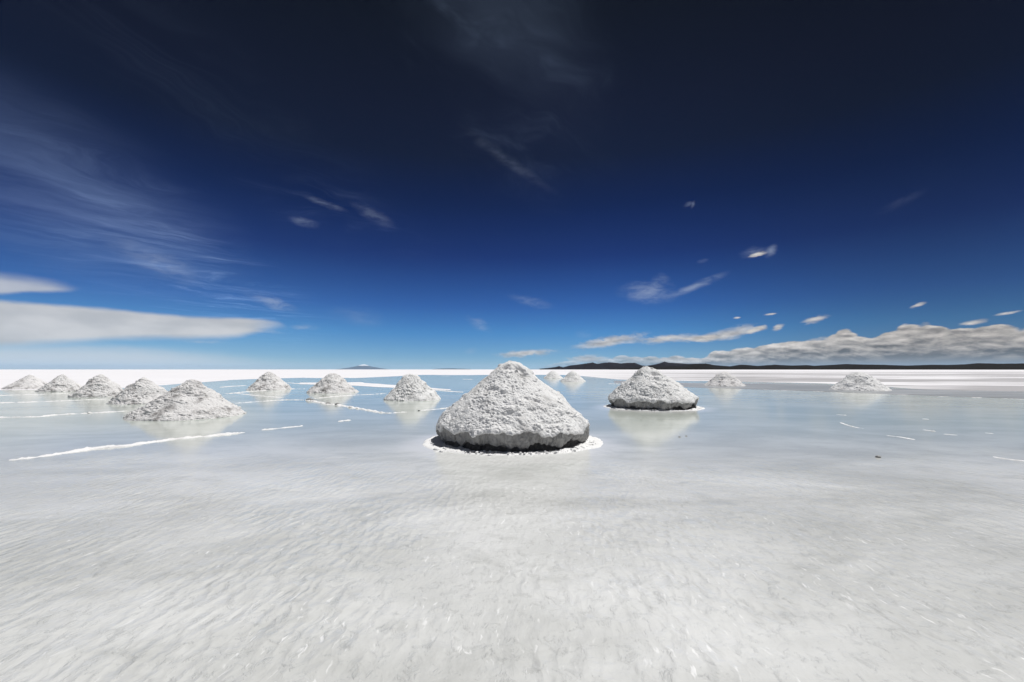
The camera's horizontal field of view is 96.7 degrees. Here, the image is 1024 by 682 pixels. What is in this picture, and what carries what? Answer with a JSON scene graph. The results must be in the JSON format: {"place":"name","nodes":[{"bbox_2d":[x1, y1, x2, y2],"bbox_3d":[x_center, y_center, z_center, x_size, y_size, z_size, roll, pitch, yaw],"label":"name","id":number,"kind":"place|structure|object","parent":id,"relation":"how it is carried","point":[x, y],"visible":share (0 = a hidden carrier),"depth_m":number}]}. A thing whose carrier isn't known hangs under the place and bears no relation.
{"place":"outdoors","nodes":[
{"label":"outdoors","id":0,"kind":"place"},
{"bbox_2d":[342,364,383,368],"bbox_3d":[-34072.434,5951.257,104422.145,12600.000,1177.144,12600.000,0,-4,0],"label":"volcano","id":1,"kind":"structure","parent":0,"point":[363,366],"depth_m":101970.25},
{"bbox_2d":[301,382,450,389],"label":"dry salt ground","id":2,"kind":"structure","parent":0,"point":[368,384],"depth_m":33.80},
{"bbox_2d":[0,375,1023,681],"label":"water","id":3,"kind":"structure","parent":0,"point":[748,535],"depth_m":3.15},
{"bbox_2d":[1,375,46,388],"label":"salt pile","id":4,"kind":"object","parent":3,"relation":"in","point":[29,382],"visible":0.87,"depth_m":28.07},
{"bbox_2d":[0,399,93,402],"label":"salt ridge","id":5,"kind":"structure","parent":3,"relation":"on","point":[41,401],"depth_m":16.86},
{"bbox_2d":[35,374,81,391],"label":"salt pile","id":6,"kind":"object","parent":3,"relation":"on","point":[62,383],"visible":0.94,"depth_m":24.87},
{"bbox_2d":[0,411,119,417],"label":"salt ridge","id":7,"kind":"structure","parent":3,"relation":"on","point":[64,414],"depth_m":12.04},
{"bbox_2d":[68,374,122,396],"bbox_3d":[-18.493,2.000,20.503,2.044,1.023,2.072,0,-4,0],"label":"salt pile","id":8,"kind":"object","parent":3,"relation":"on","point":[100,385],"visible":0.94,"depth_m":20.00},
{"bbox_2d":[10,432,244,459],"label":"salt ridge","id":9,"kind":"structure","parent":3,"relation":"on","point":[111,446],"depth_m":7.04},
{"bbox_2d":[106,377,167,404],"bbox_3d":[-13.389,1.786,16.502,2.005,0.952,2.039,0,-4,0],"label":"salt pile","id":10,"kind":"object","parent":3,"relation":"on","point":[143,390],"visible":0.88,"depth_m":16.01},
{"bbox_2d":[123,379,246,420],"bbox_3d":[-8.470,1.488,11.901,2.666,0.978,2.664,0,-4,0],"label":"salt pile","id":11,"kind":"object","parent":3,"relation":"on","point":[192,399],"visible":1,"depth_m":11.23},
{"bbox_2d":[246,372,291,389],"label":"salt pile","id":12,"kind":"object","parent":3,"relation":"on","point":[268,381],"visible":1,"depth_m":26.74},
{"bbox_2d":[262,425,302,429],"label":"salt ridge","id":13,"kind":"structure","parent":3,"relation":"on","point":[282,427],"depth_m":9.27},
{"bbox_2d":[306,373,358,392],"bbox_3d":[-9.478,2.212,24.040,2.592,1.041,2.547,0,-4,0],"label":"salt pile","id":14,"kind":"object","parent":3,"relation":"on","point":[332,383],"visible":0.98,"depth_m":23.36},
{"bbox_2d":[314,393,384,398],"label":"salt ridge","id":15,"kind":"structure","parent":3,"relation":"on","point":[349,395],"depth_m":20.81},
{"bbox_2d":[306,400,401,412],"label":"salt ridge","id":16,"kind":"structure","parent":3,"relation":"on","point":[351,407],"depth_m":14.13},
{"bbox_2d":[383,374,440,400],"bbox_3d":[-4.020,1.849,18.425,2.300,1.064,2.332,0,-4,0],"label":"salt pile","id":17,"kind":"object","parent":3,"relation":"on","point":[411,387],"visible":1,"depth_m":17.78},
{"bbox_2d":[422,435,602,454],"bbox_3d":[0.027,1.665,7.747,3.001,0.051,2.812,0,-4,0],"label":"salt crust","id":18,"kind":"object","parent":3,"relation":"on","point":[597,441],"visible":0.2,"depth_m":6.85},
{"bbox_2d":[429,440,595,454],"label":"salt crumbs","id":19,"kind":"object","parent":18,"relation":"on","point":[490,452],"visible":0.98,"depth_m":6.54},
{"bbox_2d":[436,361,589,451],"bbox_3d":[0.007,1.026,7.748,2.602,1.390,2.600,0,-4,0],"label":"salt pile","id":20,"kind":"object","parent":3,"relation":"in","point":[510,406],"visible":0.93,"depth_m":6.88},
{"bbox_2d":[544,371,562,377],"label":"salt pile","id":21,"kind":"object","parent":3,"relation":"on","point":[553,374],"visible":0.97,"depth_m":61.74},
{"bbox_2d":[561,371,584,381],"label":"salt pile","id":22,"kind":"object","parent":3,"relation":"on","point":[572,376],"visible":0.99,"depth_m":45.11},
{"bbox_2d":[608,366,698,409],"bbox_3d":[4.503,1.472,14.579,2.792,1.348,2.834,0,-4,0],"label":"salt pile","id":23,"kind":"object","parent":3,"relation":"in","point":[647,387],"visible":0.99,"depth_m":13.71},
{"bbox_2d":[604,404,704,410],"bbox_3d":[4.503,2.094,14.603,3.116,0.048,2.978,0,-4,0],"label":"salt crust","id":24,"kind":"object","parent":3,"relation":"on","point":[610,406],"visible":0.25,"depth_m":13.51},
{"bbox_2d":[0,369,1023,390],"bbox_3d":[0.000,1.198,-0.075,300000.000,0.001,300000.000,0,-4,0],"label":"ground","id":25,"kind":"structure","parent":0,"point":[988,380],"depth_m":89.94},
{"bbox_2d":[0,0,1023,368],"label":"sky","id":26,"kind":"structure","parent":0,"point":[185,184]},
{"bbox_2d":[540,362,687,369],"bbox_3d":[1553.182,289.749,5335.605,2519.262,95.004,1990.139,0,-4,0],"label":"hills","id":27,"kind":"structure","parent":0,"point":[600,366],"depth_m":4931.89},
{"bbox_2d":[609,363,1023,369],"bbox_3d":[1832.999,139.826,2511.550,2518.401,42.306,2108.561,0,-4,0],"label":"hills","id":28,"kind":"structure","parent":0,"point":[983,366],"depth_m":2319.37},
{"bbox_2d":[614,381,1023,397],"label":"damp salt ground","id":29,"kind":"structure","parent":0,"point":[993,394],"depth_m":25.78},
{"bbox_2d":[704,371,745,385],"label":"salt pile","id":30,"kind":"object","parent":29,"relation":"on","point":[725,378],"visible":0.99,"depth_m":32.68},
{"bbox_2d":[829,372,891,390],"bbox_3d":[20.333,2.342,26.673,3.092,1.110,3.016,0,-4,0],"label":"salt pile","id":31,"kind":"object","parent":29,"relation":"on","point":[857,381],"visible":0.99,"depth_m":25.98}
]}

